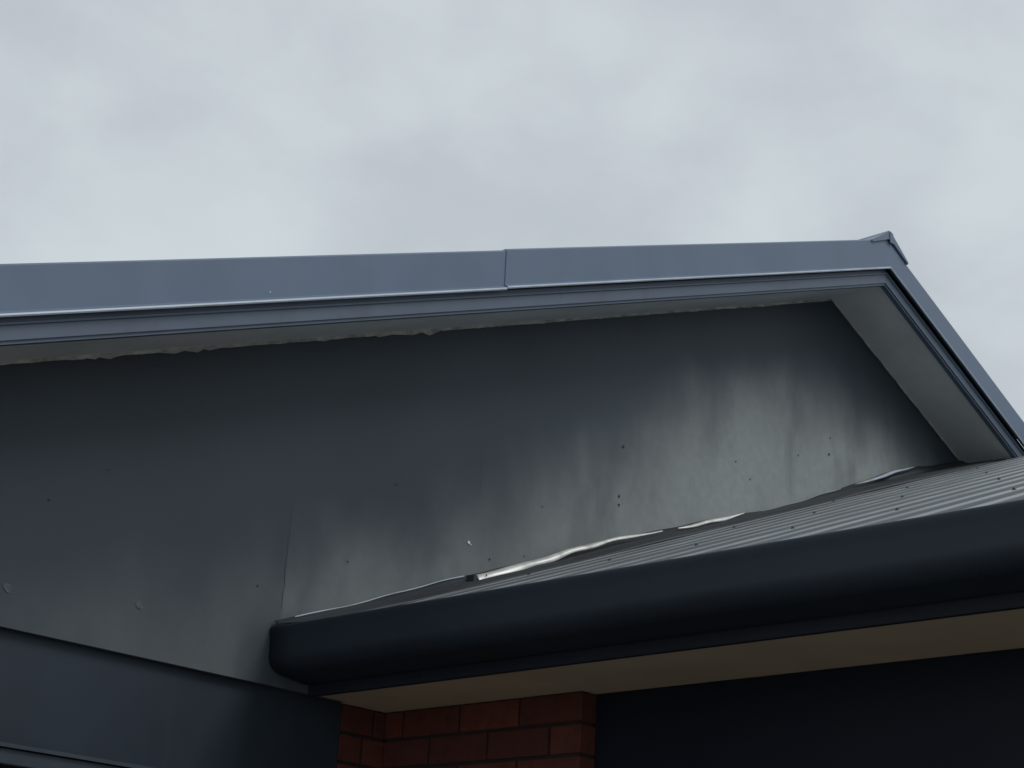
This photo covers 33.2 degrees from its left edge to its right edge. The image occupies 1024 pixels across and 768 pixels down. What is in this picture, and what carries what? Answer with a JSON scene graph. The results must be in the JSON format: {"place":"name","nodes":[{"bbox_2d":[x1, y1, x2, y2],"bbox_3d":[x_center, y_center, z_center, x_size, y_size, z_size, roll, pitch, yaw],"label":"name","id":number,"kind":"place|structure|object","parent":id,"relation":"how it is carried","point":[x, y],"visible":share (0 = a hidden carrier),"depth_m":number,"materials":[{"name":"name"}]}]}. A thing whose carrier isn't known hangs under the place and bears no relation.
{"place":"outdoors","nodes":[
{"label":"outdoors","id":0,"kind":"place"},
{"bbox_2d":[0,747,121,767],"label":"window frame head","id":1,"kind":"object","parent":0,"point":[16,758],"depth_m":4.47},
{"bbox_2d":[0,0,1023,446],"label":"sky","id":2,"kind":"structure","parent":0,"point":[130,129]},
{"bbox_2d":[407,456,1023,603],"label":"roof","id":3,"kind":"structure","parent":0,"point":[974,487],"depth_m":5.27,"materials":[{"name":"metal"}]},
{"bbox_2d":[0,250,514,313],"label":"barge capping","id":4,"kind":"object","parent":3,"relation":"attached to","point":[41,287],"visible":0.99,"depth_m":4.87,"materials":[{"name":"grey metal"}]},
{"bbox_2d":[0,287,506,316],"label":"capping drip edge","id":5,"kind":"object","parent":4,"relation":"attached to","point":[217,304],"visible":1,"depth_m":4.83,"materials":[{"name":"metal"}]},
{"bbox_2d":[0,270,1023,457],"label":"bargeboard","id":6,"kind":"object","parent":4,"relation":"attached to","point":[14,335],"visible":0.99,"depth_m":5.52,"materials":[{"name":"grey metal"}]},
{"bbox_2d":[0,273,1023,455],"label":"bargeboard bead","id":7,"kind":"object","parent":6,"relation":"attached to","point":[367,303],"visible":1,"depth_m":5.56,"materials":[{"name":"grey metal"}]},
{"bbox_2d":[504,239,1023,447],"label":"barge capping overlap","id":8,"kind":"object","parent":6,"relation":"attached to","point":[530,266],"visible":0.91,"depth_m":6.79,"materials":[{"name":"grey metal"}]},
{"bbox_2d":[0,287,1010,462],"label":"rake soffit","id":9,"kind":"structure","parent":3,"relation":"attached to","point":[888,334],"depth_m":7.54,"materials":[{"name":"grey paint"}]},
{"bbox_2d":[275,459,1005,623],"bbox_3d":[0.909,0.526,6.774,0.238,1.736,4.351,-15,-27,41],"label":"wall flashing","id":10,"kind":"object","parent":3,"relation":"attached to","point":[917,473],"depth_m":6.28,"materials":[{"name":"grey metal"}]},
{"bbox_2d":[295,576,464,616],"bbox_3d":[-0.404,0.669,5.435,0.002,0.282,0.700,-15,-27,41],"label":"flashing edge","id":11,"kind":"object","parent":10,"relation":"attached to","point":[380,596],"visible":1,"depth_m":5.42,"materials":[{"name":"metal"}]},
{"bbox_2d":[466,574,477,581],"bbox_3d":[-0.133,0.648,5.690,0.035,0.028,0.018,-15,-27,41],"label":"strip cut end","id":12,"kind":"object","parent":10,"relation":"on","point":[473,577],"visible":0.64,"depth_m":5.68,"materials":[{"name":"grey metal"}]},
{"bbox_2d":[477,530,662,579],"bbox_3d":[0.232,0.607,6.088,0.032,0.425,0.990,-15,-27,41],"label":"exposed flashing strip","id":13,"kind":"object","parent":10,"relation":"attached to","point":[536,562],"visible":0.94,"depth_m":5.98,"materials":[{"name":"metal"}]},
{"bbox_2d":[678,513,743,528],"bbox_3d":[0.793,0.537,6.769,0.014,0.171,0.430,-15,-27,41],"label":"exposed flashing strip","id":14,"kind":"object","parent":10,"relation":"attached to","point":[710,521],"visible":1,"depth_m":6.75,"materials":[{"name":"metal"}]},
{"bbox_2d":[763,489,839,510],"bbox_3d":[1.237,0.492,7.312,0.002,0.254,0.600,-15,-27,41],"label":"flashing edge","id":15,"kind":"object","parent":10,"relation":"attached to","point":[801,501],"visible":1,"depth_m":7.30,"materials":[{"name":"metal"}]},
{"bbox_2d":[857,467,912,483],"bbox_3d":[1.707,0.415,7.821,0.014,0.224,0.520,-15,-27,41],"label":"exposed flashing strip","id":16,"kind":"object","parent":10,"relation":"attached to","point":[886,474],"visible":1,"depth_m":7.81,"materials":[{"name":"metal"}]},
{"bbox_2d":[527,467,1015,574],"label":"roofing screws","id":17,"kind":"object","parent":3,"relation":"on","point":[793,527],"visible":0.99,"depth_m":5.43,"materials":[{"name":"grey metal"}]},
{"label":"ground","id":18,"kind":"structure","parent":0,"visible":0},
{"bbox_2d":[337,704,386,767],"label":"brick mortar return","id":19,"kind":"object","parent":18,"relation":"on","point":[361,737],"visible":0.2,"depth_m":5.30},
{"bbox_2d":[336,692,596,767],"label":"brickwork","id":20,"kind":"object","parent":18,"relation":"on","point":[566,739],"visible":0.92,"depth_m":5.09,"materials":[{"name":"red brick"}]},
{"bbox_2d":[386,691,596,767],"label":"brick mortar pier","id":21,"kind":"structure","parent":18,"relation":"on","point":[519,727],"depth_m":5.04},
{"bbox_2d":[0,301,958,701],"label":"gable cladding","id":22,"kind":"structure","parent":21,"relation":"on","point":[362,455],"depth_m":5.57,"materials":[{"name":"grey paint"}]},
{"bbox_2d":[3,583,142,608],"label":"filler smears","id":23,"kind":"object","parent":22,"relation":"attached to","point":[7,588],"visible":1,"depth_m":4.49,"materials":[{"name":"grey paint"}]},
{"bbox_2d":[0,299,957,458],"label":"eave paint edge","id":24,"kind":"object","parent":22,"relation":"attached to","point":[213,347],"visible":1,"depth_m":5.72,"materials":[{"name":"grey paint"}]},
{"bbox_2d":[48,411,918,585],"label":"nail heads","id":25,"kind":"object","parent":22,"relation":"attached to","point":[542,506],"visible":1,"depth_m":6.42,"materials":[{"name":"grey metal"}]},
{"bbox_2d":[321,609,1023,711],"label":"soffit","id":26,"kind":"structure","parent":21,"relation":"on","point":[981,633],"depth_m":4.38,"materials":[{"name":"beige paint"}]},
{"bbox_2d":[340,702,391,713],"bbox_3d":[-0.469,1.018,5.381,0.130,0.008,0.258,-15,-27,41],"label":"soffit corner","id":27,"kind":"object","parent":26,"relation":"attached to","point":[365,707],"visible":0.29,"depth_m":5.33,"materials":[{"name":"grey paint"}]},
{"bbox_2d":[308,591,1023,696],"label":"fascia","id":28,"kind":"structure","parent":26,"relation":"attached to","point":[929,611],"depth_m":4.20,"materials":[{"name":"metal"}]},
{"bbox_2d":[269,499,1023,684],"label":"gutter","id":29,"kind":"object","parent":28,"relation":"attached to","point":[963,553],"visible":1,"depth_m":4.09,"materials":[{"name":"metal"}]},
{"bbox_2d":[594,648,1023,767],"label":"navy wall","id":30,"kind":"structure","parent":18,"relation":"on","point":[962,711],"depth_m":4.33,"materials":[{"name":"paint"}]},
{"bbox_3d":[-1.658,2.405,3.638,0.098,1.049,2.918,-15,-27,41],"label":"wall below window","id":31,"kind":"object","parent":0,"visible":0},
{"bbox_3d":[-1.489,1.413,4.103,0.006,1.048,2.418,-15,-27,41],"label":"window","id":32,"kind":"object","parent":31,"relation":"on","visible":0},
{"bbox_2d":[0,628,341,767],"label":"dark lintel beam","id":33,"kind":"structure","parent":32,"relation":"on","point":[61,696],"depth_m":4.75,"materials":[{"name":"metal"}]},
{"bbox_2d":[0,742,153,767],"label":"window head flashing","id":34,"kind":"object","parent":33,"relation":"attached to","point":[63,755],"depth_m":4.53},
{"label":"back gable","id":35,"kind":"object","parent":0,"visible":0},
{"bbox_2d":[14,274,779,316],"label":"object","id":36,"kind":"structure","parent":35,"relation":"on","point":[603,284],"depth_m":7.17,"materials":[{"name":"metal"}]},
{"bbox_2d":[780,269,1023,451],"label":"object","id":37,"kind":"structure","parent":36,"relation":"on","point":[951,355],"depth_m":8.11,"materials":[{"name":"metal"}]},
{"bbox_2d":[859,231,907,264],"bbox_3d":[-0.596,-0.004,9.804,6.312,0.109,0.300,-15,-27,41],"label":"ridge capping","id":38,"kind":"object","parent":37,"relation":"on","point":[884,236],"visible":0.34,"depth_m":7.77,"materials":[{"name":"grey metal"}]},
{"bbox_2d":[890,232,893,243],"bbox_3d":[1.712,-0.658,7.751,0.004,0.050,0.026,-15,-27,41],"label":"ridge end tab","id":39,"kind":"object","parent":38,"relation":"attached to","point":[891,238],"visible":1,"depth_m":7.75,"materials":[{"name":"grey metal"}]}
]}

